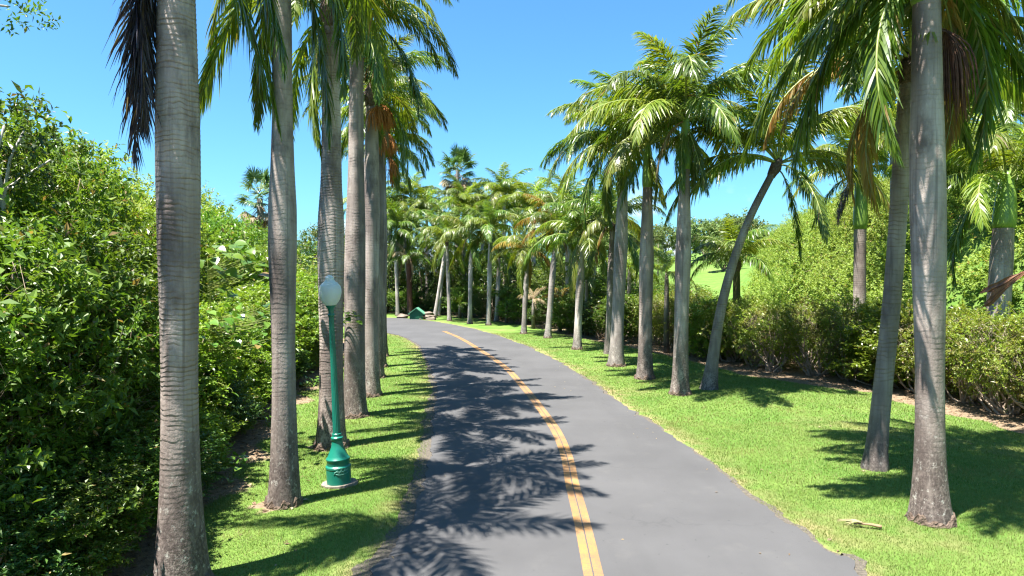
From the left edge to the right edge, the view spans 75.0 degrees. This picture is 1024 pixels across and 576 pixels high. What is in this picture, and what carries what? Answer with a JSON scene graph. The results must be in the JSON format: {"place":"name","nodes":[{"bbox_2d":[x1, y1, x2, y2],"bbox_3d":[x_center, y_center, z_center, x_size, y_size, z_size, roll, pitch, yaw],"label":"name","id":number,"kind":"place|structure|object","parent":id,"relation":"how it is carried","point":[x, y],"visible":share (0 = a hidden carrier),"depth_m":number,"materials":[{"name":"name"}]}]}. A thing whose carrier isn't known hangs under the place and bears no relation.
{"place":"outdoors","nodes":[
{"label":"outdoors","id":0,"kind":"place"},
{"bbox_2d":[0,0,1022,274],"label":"sky","id":1,"kind":"structure","parent":0,"point":[516,60],"materials":[{"name":"blue"}]},
{"bbox_2d":[20,181,1023,575],"bbox_3d":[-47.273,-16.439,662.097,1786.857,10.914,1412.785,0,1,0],"label":"ground","id":2,"kind":"structure","parent":0,"point":[710,277],"depth_m":13.02,"materials":[{"name":"green plant"}]},
{"bbox_2d":[0,435,48,537],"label":"shrub","id":3,"kind":"object","parent":2,"relation":"on","point":[16,497],"visible":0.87,"depth_m":6.42,"materials":[{"name":"green plant"}]},
{"bbox_2d":[0,80,63,348],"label":"shrub","id":4,"kind":"object","parent":2,"relation":"on","point":[28,200],"visible":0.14,"depth_m":10.51,"materials":[{"name":"green plant"}]},
{"bbox_2d":[0,0,64,37],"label":"tree","id":5,"kind":"object","parent":2,"relation":"on","point":[25,10],"visible":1,"depth_m":8.40,"materials":[{"name":"green plant"}]},
{"bbox_2d":[0,86,90,237],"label":"tree","id":6,"kind":"object","parent":2,"relation":"on","point":[30,145],"visible":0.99,"depth_m":9.28,"materials":[{"name":"green plant"}]},
{"bbox_2d":[0,209,106,556],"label":"shrub","id":7,"kind":"object","parent":2,"relation":"on","point":[26,306],"visible":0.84,"depth_m":7.33,"materials":[{"name":"green plant"}]},
{"bbox_2d":[0,478,107,575],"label":"shrub","id":8,"kind":"object","parent":2,"relation":"on","point":[20,567],"visible":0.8,"depth_m":6.58,"materials":[{"name":"green plant"}]},
{"bbox_2d":[0,104,143,210],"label":"shrub","id":9,"kind":"object","parent":2,"relation":"on","point":[104,152],"visible":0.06,"depth_m":25.54,"materials":[{"name":"green plant"}]},
{"bbox_2d":[0,110,145,254],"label":"shrub","id":10,"kind":"object","parent":2,"relation":"on","point":[71,200],"visible":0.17,"depth_m":12.34,"materials":[{"name":"green plant"}]},
{"bbox_2d":[0,451,146,575],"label":"shrub","id":11,"kind":"object","parent":2,"relation":"on","point":[66,502],"visible":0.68,"depth_m":7.23,"materials":[{"name":"green plant"}]},
{"bbox_2d":[0,170,159,508],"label":"shrub","id":12,"kind":"object","parent":2,"relation":"on","point":[92,330],"visible":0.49,"depth_m":8.37,"materials":[{"name":"green plant"}]},
{"bbox_2d":[11,137,151,357],"bbox_3d":[-9.566,0.131,14.319,4.281,6.738,3.984,1,2,42],"label":"shrub","id":13,"kind":"object","parent":2,"relation":"on","point":[134,211],"visible":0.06,"depth_m":14.46,"materials":[{"name":"green plant"}]},
{"bbox_2d":[9,421,159,566],"bbox_3d":[-5.193,2.589,8.268,2.742,1.734,2.522,0,1,0],"label":"shrub","id":14,"kind":"object","parent":2,"relation":"on","point":[140,524],"visible":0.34,"depth_m":8.13,"materials":[{"name":"green plant"}]},
{"bbox_2d":[0,193,208,460],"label":"shrub","id":15,"kind":"object","parent":2,"relation":"on","point":[128,245],"visible":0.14,"depth_m":9.99,"materials":[{"name":"green plant"}]},
{"bbox_2d":[4,258,210,426],"bbox_3d":[-7.230,1.442,11.523,3.671,4.043,3.696,0,1,0],"label":"shrub","id":16,"kind":"object","parent":2,"relation":"on","point":[146,325],"visible":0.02,"depth_m":11.34,"materials":[{"name":"green plant"}]},
{"bbox_2d":[55,406,203,531],"bbox_3d":[-5.589,2.542,9.341,1.986,1.787,2.056,0,1,20],"label":"shrub","id":17,"kind":"object","parent":2,"relation":"on","point":[138,423],"visible":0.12,"depth_m":9.11,"materials":[{"name":"green plant"}]},
{"bbox_2d":[94,306,239,411],"bbox_3d":[-7.284,1.672,13.409,3.910,3.431,3.411,1,1,26],"label":"shrub","id":18,"kind":"object","parent":2,"relation":"on","point":[204,349],"visible":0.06,"depth_m":13.46,"materials":[{"name":"green plant"}]},
{"bbox_2d":[110,429,227,497],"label":"shrub","id":19,"kind":"object","parent":2,"relation":"on","point":[205,451],"visible":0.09,"depth_m":10.30,"materials":[{"name":"green plant"}]},
{"bbox_2d":[124,403,233,471],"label":"shrub","id":20,"kind":"object","parent":2,"relation":"on","point":[208,427],"visible":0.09,"depth_m":11.41,"materials":[{"name":"green plant"}]},
{"bbox_2d":[135,194,227,304],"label":"shrub","id":21,"kind":"object","parent":2,"relation":"on","point":[148,211],"visible":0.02,"depth_m":19.66,"materials":[{"name":"green plant"}]},
{"bbox_2d":[123,398,246,467],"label":"shrub","id":22,"kind":"object","parent":2,"relation":"on","point":[222,420],"visible":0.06,"depth_m":12.31,"materials":[{"name":"green plant"}]},
{"bbox_2d":[108,300,262,428],"bbox_3d":[-7.583,1.870,14.691,3.689,3.307,3.964,1,2,41],"label":"shrub","id":23,"kind":"object","parent":2,"relation":"on","point":[226,359],"visible":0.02,"depth_m":14.93,"materials":[{"name":"green plant"}]},
{"bbox_2d":[101,0,289,575],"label":"palm tree","id":24,"kind":"object","parent":2,"relation":"on","point":[181,547],"visible":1,"depth_m":7.44,"materials":[{"name":"grey plant"}]},
{"bbox_2d":[198,359,264,434],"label":"shrub","id":25,"kind":"object","parent":2,"relation":"on","point":[239,401],"visible":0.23,"depth_m":13.88,"materials":[{"name":"green plant"}]},
{"bbox_2d":[199,206,268,290],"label":"shrub","id":26,"kind":"object","parent":2,"relation":"on","point":[210,221],"visible":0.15,"depth_m":23.74,"materials":[{"name":"green plant"}]},
{"bbox_2d":[201,204,267,286],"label":"shrub","id":27,"kind":"object","parent":2,"relation":"on","point":[217,212],"visible":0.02,"depth_m":25.48,"materials":[{"name":"green plant"}]},
{"bbox_2d":[199,298,271,409],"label":"shrub","id":28,"kind":"object","parent":2,"relation":"on","point":[228,352],"visible":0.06,"depth_m":16.30,"materials":[{"name":"green plant"}]},
{"bbox_2d":[199,295,271,387],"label":"shrub","id":29,"kind":"object","parent":2,"relation":"on","point":[258,329],"visible":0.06,"depth_m":17.79,"materials":[{"name":"green plant"}]},
{"bbox_2d":[215,338,271,407],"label":"shrub","id":30,"kind":"object","parent":2,"relation":"on","point":[263,384],"visible":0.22,"depth_m":16.51,"materials":[{"name":"green plant"}]},
{"bbox_2d":[199,240,300,341],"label":"leaved plant","id":31,"kind":"object","parent":2,"relation":"on","point":[232,271],"visible":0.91,"depth_m":13.41,"materials":[{"name":"green plant"}]},
{"bbox_2d":[199,302,301,396],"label":"leaved plant","id":32,"kind":"object","parent":2,"relation":"on","point":[226,327],"visible":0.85,"depth_m":12.61,"materials":[{"name":"green plant"}]},
{"bbox_2d":[199,276,303,376],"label":"shrub","id":33,"kind":"object","parent":2,"relation":"on","point":[224,297],"visible":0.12,"depth_m":18.99,"materials":[{"name":"green plant"}]},
{"bbox_2d":[234,164,269,233],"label":"fan palm","id":34,"kind":"object","parent":2,"relation":"on","point":[262,178],"visible":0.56,"depth_m":33.67,"materials":[{"name":"green plant"}]},
{"bbox_2d":[222,270,318,369],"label":"shrub","id":35,"kind":"object","parent":2,"relation":"on","point":[304,318],"visible":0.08,"depth_m":22.18,"materials":[{"name":"green plant"}]},
{"bbox_2d":[198,0,389,510],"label":"palm tree","id":36,"kind":"object","parent":2,"relation":"on","point":[284,489],"visible":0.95,"depth_m":10.18,"materials":[{"name":"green plant"}]},
{"bbox_2d":[205,0,453,451],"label":"palm tree","id":37,"kind":"object","parent":2,"relation":"on","point":[330,247],"visible":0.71,"depth_m":13.52,"materials":[{"name":"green plant"}]},
{"bbox_2d":[319,275,357,488],"bbox_3d":[-3.012,1.591,11.326,0.622,3.633,0.528,-2,1,0],"label":"street lamp","id":38,"kind":"object","parent":2,"relation":"on","point":[338,470],"visible":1,"depth_m":11.25,"materials":[{"name":"green metal"}]},
{"bbox_2d":[271,0,459,418],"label":"palm tree","id":39,"kind":"object","parent":2,"relation":"on","point":[355,403],"visible":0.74,"depth_m":16.51,"materials":[{"name":"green plant"}]},
{"bbox_2d":[299,34,452,397],"bbox_3d":[-4.048,-2.178,19.213,4.728,10.934,4.646,0,1,0],"label":"palm tree","id":40,"kind":"object","parent":2,"relation":"on","point":[377,117],"visible":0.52,"depth_m":19.29,"materials":[{"name":"green plant"}]},
{"bbox_2d":[318,64,448,378],"bbox_3d":[-4.517,-2.418,22.887,4.653,11.251,4.247,0,1,0],"label":"palm tree","id":41,"kind":"object","parent":2,"relation":"on","point":[392,147],"visible":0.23,"depth_m":22.75,"materials":[{"name":"green plant"}]},
{"bbox_2d":[341,108,431,356],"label":"palm tree","id":42,"kind":"object","parent":2,"relation":"on","point":[414,159],"visible":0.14,"depth_m":28.76,"materials":[{"name":"green plant"}]},
{"bbox_2d":[341,89,440,367],"bbox_3d":[-4.958,-2.451,25.588,4.605,11.196,4.639,0,1,0],"label":"palm tree","id":43,"kind":"object","parent":2,"relation":"on","point":[394,167],"visible":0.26,"depth_m":25.62,"materials":[{"name":"green plant"}]},
{"bbox_2d":[352,333,437,575],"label":"road verge","id":44,"kind":"structure","parent":2,"relation":"on","point":[379,555],"depth_m":10.76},
{"bbox_2d":[387,203,425,315],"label":"palm tree","id":45,"kind":"object","parent":2,"relation":"on","point":[393,226],"visible":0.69,"depth_m":55.93,"materials":[{"name":"green plant"}]},
{"bbox_2d":[387,240,430,315],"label":"palm tree","id":46,"kind":"object","parent":2,"relation":"on","point":[408,259],"visible":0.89,"depth_m":55.62,"materials":[{"name":"green plant"}]},
{"bbox_2d":[386,198,435,269],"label":"palm tree","id":47,"kind":"object","parent":2,"relation":"on","point":[413,214],"visible":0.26,"depth_m":56.88,"materials":[{"name":"green plant"}]},
{"bbox_2d":[386,170,440,246],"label":"palm tree","id":48,"kind":"object","parent":2,"relation":"on","point":[404,190],"visible":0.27,"depth_m":63.28,"materials":[{"name":"green plant"}]},
{"bbox_2d":[387,245,445,311],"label":"tree","id":49,"kind":"object","parent":2,"relation":"on","point":[429,275],"visible":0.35,"depth_m":60.24,"materials":[{"name":"green plant"}]},
{"bbox_2d":[395,182,455,311],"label":"palm tree","id":50,"kind":"object","parent":2,"relation":"on","point":[425,199],"visible":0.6,"depth_m":61.39,"materials":[{"name":"green plant"}]},
{"bbox_2d":[408,212,468,320],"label":"palm tree","id":51,"kind":"object","parent":2,"relation":"on","point":[440,232],"visible":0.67,"depth_m":49.68,"materials":[{"name":"green plant"}]},
{"bbox_2d":[411,203,476,317],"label":"palm tree","id":52,"kind":"object","parent":2,"relation":"on","point":[441,255],"visible":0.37,"depth_m":53.36,"materials":[{"name":"green plant"}]},
{"bbox_2d":[435,141,478,311],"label":"fan palm","id":53,"kind":"object","parent":2,"relation":"on","point":[463,156],"visible":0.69,"depth_m":61.29,"materials":[{"name":"green plant"}]},
{"bbox_2d":[431,172,497,314],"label":"palm tree","id":54,"kind":"object","parent":2,"relation":"on","point":[465,196],"visible":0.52,"depth_m":57.16,"materials":[{"name":"green plant"}]},
{"bbox_2d":[431,199,502,323],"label":"palm tree","id":55,"kind":"object","parent":2,"relation":"on","point":[474,253],"visible":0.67,"depth_m":47.07,"materials":[{"name":"green plant"}]},
{"bbox_2d":[450,256,517,315],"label":"tree","id":56,"kind":"object","parent":2,"relation":"on","point":[466,265],"visible":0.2,"depth_m":55.36,"materials":[{"name":"green plant"}]},
{"bbox_2d":[451,197,529,325],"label":"palm tree","id":57,"kind":"object","parent":2,"relation":"on","point":[488,219],"visible":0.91,"depth_m":45.49,"materials":[{"name":"green plant"}]},
{"bbox_2d":[466,286,515,319],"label":"shrub","id":58,"kind":"object","parent":2,"relation":"on","point":[478,302],"visible":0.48,"depth_m":50.58,"materials":[{"name":"green plant"}]},
{"bbox_2d":[473,227,530,321],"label":"palm tree","id":59,"kind":"object","parent":2,"relation":"on","point":[482,253],"visible":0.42,"depth_m":49.27,"materials":[{"name":"green plant"}]},
{"bbox_2d":[468,162,539,285],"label":"palm tree","id":60,"kind":"object","parent":2,"relation":"on","point":[504,182],"visible":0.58,"depth_m":55.14,"materials":[{"name":"green plant"}]},
{"bbox_2d":[481,254,545,318],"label":"tree","id":61,"kind":"object","parent":2,"relation":"on","point":[494,269],"visible":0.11,"depth_m":52.37,"materials":[{"name":"green plant"}]},
{"bbox_2d":[492,286,540,323],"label":"shrub","id":62,"kind":"object","parent":2,"relation":"on","point":[513,316],"visible":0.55,"depth_m":47.01,"materials":[{"name":"green plant"}]},
{"bbox_2d":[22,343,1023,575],"bbox_3d":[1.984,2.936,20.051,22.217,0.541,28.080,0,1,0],"label":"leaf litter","id":63,"kind":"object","parent":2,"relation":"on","point":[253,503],"visible":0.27,"depth_m":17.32,"materials":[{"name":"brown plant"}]},
{"bbox_2d":[491,216,561,333],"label":"palm tree","id":64,"kind":"object","parent":2,"relation":"on","point":[522,253],"visible":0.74,"depth_m":39.27,"materials":[{"name":"green plant"}]},
{"bbox_2d":[495,177,557,291],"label":"palm tree","id":65,"kind":"object","parent":2,"relation":"on","point":[519,197],"visible":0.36,"depth_m":51.49,"materials":[{"name":"green plant"}]},
{"bbox_2d":[512,189,600,338],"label":"palm tree","id":66,"kind":"object","parent":2,"relation":"on","point":[543,217],"visible":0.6,"depth_m":36.70,"materials":[{"name":"green plant"}]},
{"bbox_2d":[521,169,599,327],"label":"palm tree","id":67,"kind":"object","parent":2,"relation":"on","point":[573,194],"visible":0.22,"depth_m":43.60,"materials":[{"name":"green plant"}]},
{"bbox_2d":[528,262,599,326],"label":"tree","id":68,"kind":"object","parent":2,"relation":"on","point":[557,279],"visible":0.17,"depth_m":45.35,"materials":[{"name":"green plant"}]},
{"bbox_2d":[541,294,597,332],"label":"shrub","id":69,"kind":"object","parent":2,"relation":"on","point":[560,314],"visible":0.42,"depth_m":39.53,"materials":[{"name":"green plant"}]},
{"bbox_2d":[523,184,639,349],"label":"palm tree","id":70,"kind":"object","parent":2,"relation":"on","point":[581,254],"visible":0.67,"depth_m":31.15,"materials":[{"name":"green plant"}]},
{"bbox_2d":[565,296,626,337],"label":"shrub","id":71,"kind":"object","parent":2,"relation":"on","point":[598,330],"visible":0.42,"depth_m":36.71,"materials":[{"name":"green plant"}]},
{"bbox_2d":[559,167,666,353],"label":"palm tree","id":72,"kind":"object","parent":2,"relation":"on","point":[593,224],"visible":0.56,"depth_m":29.58,"materials":[{"name":"green plant"}]},
{"bbox_2d":[567,272,663,327],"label":"tree","id":73,"kind":"object","parent":2,"relation":"on","point":[600,286],"visible":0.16,"depth_m":37.96,"materials":[{"name":"green plant"}]},
{"bbox_2d":[539,75,698,366],"bbox_3d":[4.227,-2.591,25.794,6.365,11.466,6.168,0,1,0],"label":"palm tree","id":74,"kind":"object","parent":2,"relation":"on","point":[616,347],"visible":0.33,"depth_m":25.59,"materials":[{"name":"green plant"}]},
{"bbox_2d":[586,291,655,341],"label":"shrub","id":75,"kind":"object","parent":2,"relation":"on","point":[628,328],"visible":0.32,"depth_m":34.39,"materials":[{"name":"green plant"}]},
{"bbox_2d":[549,50,750,379],"bbox_3d":[4.478,-2.096,22.584,6.526,10.620,7.055,0,1,0],"label":"palm tree","id":76,"kind":"object","parent":2,"relation":"on","point":[641,153],"visible":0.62,"depth_m":22.43,"materials":[{"name":"green plant"}]},
{"bbox_2d":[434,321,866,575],"bbox_3d":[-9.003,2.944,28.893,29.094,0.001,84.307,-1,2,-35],"label":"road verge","id":77,"kind":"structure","parent":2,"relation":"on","point":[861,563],"depth_m":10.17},
{"bbox_2d":[654,247,696,352],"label":"palm tree","id":78,"kind":"object","parent":2,"relation":"on","point":[666,262],"visible":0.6,"depth_m":29.94,"materials":[{"name":"green plant"}]},
{"bbox_2d":[652,290,710,348],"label":"shrub","id":79,"kind":"object","parent":2,"relation":"on","point":[658,320],"visible":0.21,"depth_m":30.77,"materials":[{"name":"green plant"}]},
{"bbox_2d":[565,3,809,395],"bbox_3d":[4.784,-2.454,19.722,6.536,11.462,6.740,-1,1,-28],"label":"palm tree","id":80,"kind":"object","parent":2,"relation":"on","point":[684,75],"visible":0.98,"depth_m":19.25,"materials":[{"name":"green plant"}]},
{"bbox_2d":[691,216,735,260],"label":"tree","id":81,"kind":"object","parent":2,"relation":"on","point":[705,227],"visible":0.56,"depth_m":161.57,"materials":[{"name":"green plant"}]},
{"bbox_2d":[669,294,759,357],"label":"shrub","id":82,"kind":"object","parent":2,"relation":"on","point":[692,331],"visible":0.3,"depth_m":27.66,"materials":[{"name":"green plant"}]},
{"bbox_2d":[695,292,768,361],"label":"shrub","id":83,"kind":"object","parent":2,"relation":"on","point":[708,330],"visible":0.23,"depth_m":26.87,"materials":[{"name":"green plant"}]},
{"bbox_2d":[690,217,790,361],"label":"palm tree","id":84,"kind":"object","parent":2,"relation":"on","point":[728,246],"visible":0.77,"depth_m":26.59,"materials":[{"name":"green plant"}]},
{"bbox_2d":[722,293,800,366],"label":"shrub","id":85,"kind":"object","parent":2,"relation":"on","point":[756,363],"visible":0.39,"depth_m":25.44,"materials":[{"name":"green plant"}]},
{"bbox_2d":[728,288,813,371],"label":"shrub","id":86,"kind":"object","parent":2,"relation":"on","point":[768,310],"visible":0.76,"depth_m":24.19,"materials":[{"name":"green plant"}]},
{"bbox_2d":[654,55,895,389],"bbox_3d":[8.168,-1.903,20.971,7.769,10.305,6.062,0,1,0],"label":"palm tree","id":87,"kind":"object","parent":2,"relation":"on","point":[836,120],"visible":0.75,"depth_m":20.23,"materials":[{"name":"green plant"}]},
{"bbox_2d":[741,252,839,316],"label":"shrub","id":88,"kind":"object","parent":2,"relation":"on","point":[780,283],"visible":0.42,"depth_m":36.32,"materials":[{"name":"green plant"}]},
{"bbox_2d":[755,293,853,375],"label":"shrub","id":89,"kind":"object","parent":2,"relation":"on","point":[810,369],"visible":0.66,"depth_m":23.12,"materials":[{"name":"green plant"}]},
{"bbox_2d":[757,222,873,302],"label":"shrub","id":90,"kind":"object","parent":2,"relation":"on","point":[784,259],"visible":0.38,"depth_m":38.76,"materials":[{"name":"green plant"}]},
{"bbox_2d":[782,103,896,353],"bbox_3d":[13.198,-2.087,25.716,5.460,10.461,5.242,1,2,40],"label":"palm tree","id":91,"kind":"object","parent":2,"relation":"on","point":[860,215],"visible":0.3,"depth_m":25.29,"materials":[{"name":"green plant"}]},
{"bbox_2d":[805,238,885,305],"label":"shrub","id":92,"kind":"object","parent":2,"relation":"on","point":[835,260],"visible":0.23,"depth_m":33.78,"materials":[{"name":"green plant"}]},
{"bbox_2d":[805,291,908,381],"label":"shrub","id":93,"kind":"object","parent":2,"relation":"on","point":[856,314],"visible":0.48,"depth_m":22.00,"materials":[{"name":"green plant"}]},
{"bbox_2d":[812,181,908,255],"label":"shrub","id":94,"kind":"object","parent":2,"relation":"on","point":[849,212],"visible":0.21,"depth_m":37.74,"materials":[{"name":"green plant"}]},
{"bbox_2d":[721,0,1023,528],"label":"palm tree","id":95,"kind":"object","parent":2,"relation":"on","point":[948,68],"visible":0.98,"depth_m":9.52,"materials":[{"name":"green plant"}]},
{"bbox_2d":[725,0,1023,471],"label":"palm tree","id":96,"kind":"object","parent":2,"relation":"on","point":[875,457],"visible":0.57,"depth_m":12.10,"materials":[{"name":"green plant"}]},
{"bbox_2d":[740,124,1023,339],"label":"hillside scrub","id":97,"kind":"object","parent":2,"relation":"on","point":[806,217],"visible":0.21,"depth_m":31.82,"materials":[{"name":"green plant"}]},
{"bbox_2d":[822,296,949,388],"bbox_3d":[12.047,1.807,21.166,3.603,3.114,4.280,0,1,0],"label":"shrub","id":98,"kind":"object","parent":2,"relation":"on","point":[849,373],"visible":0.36,"depth_m":20.89,"materials":[{"name":"green plant"}]},
{"bbox_2d":[859,296,991,394],"bbox_3d":[12.389,1.751,19.730,3.465,3.042,3.288,-1,1,-27],"label":"shrub","id":99,"kind":"object","parent":2,"relation":"on","point":[905,318],"visible":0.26,"depth_m":19.49,"materials":[{"name":"green plant"}]},
{"bbox_2d":[885,111,1023,390],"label":"palm tree","id":100,"kind":"object","parent":2,"relation":"on","point":[1004,152],"visible":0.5,"depth_m":19.73,"materials":[{"name":"green plant"}]},
{"bbox_2d":[979,271,1023,307],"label":"dead palm sheath","id":101,"kind":"object","parent":100,"relation":"attached to","point":[998,289],"visible":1,"depth_m":14.25,"materials":[{"name":"brown plant"}]},
{"bbox_2d":[904,303,1023,405],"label":"shrub","id":102,"kind":"object","parent":2,"relation":"on","point":[963,396],"visible":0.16,"depth_m":18.10,"materials":[{"name":"green plant"}]},
{"bbox_2d":[945,294,1023,415],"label":"shrub","id":103,"kind":"object","parent":2,"relation":"on","point":[1008,408],"visible":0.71,"depth_m":16.92,"materials":[{"name":"green plant"}]},
{"bbox_2d":[953,45,1023,199],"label":"palm tree","id":104,"kind":"object","parent":2,"relation":"on","point":[1010,116],"visible":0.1,"depth_m":25.99,"materials":[{"name":"green plant"}]},
{"bbox_2d":[956,308,1023,408],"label":"shrub","id":105,"kind":"object","parent":2,"relation":"on","point":[1003,377],"visible":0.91,"depth_m":16.07,"materials":[{"name":"green plant"}]},
{"bbox_2d":[343,317,858,575],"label":"road","id":106,"kind":"structure","parent":0,"point":[492,499],"depth_m":10.82,"materials":[{"name":"grey asphalt"}]},
{"bbox_2d":[443,331,603,575],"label":"road marking","id":107,"kind":"object","parent":106,"relation":"on","point":[585,559],"visible":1,"depth_m":10.95,"materials":[{"name":"paint"}]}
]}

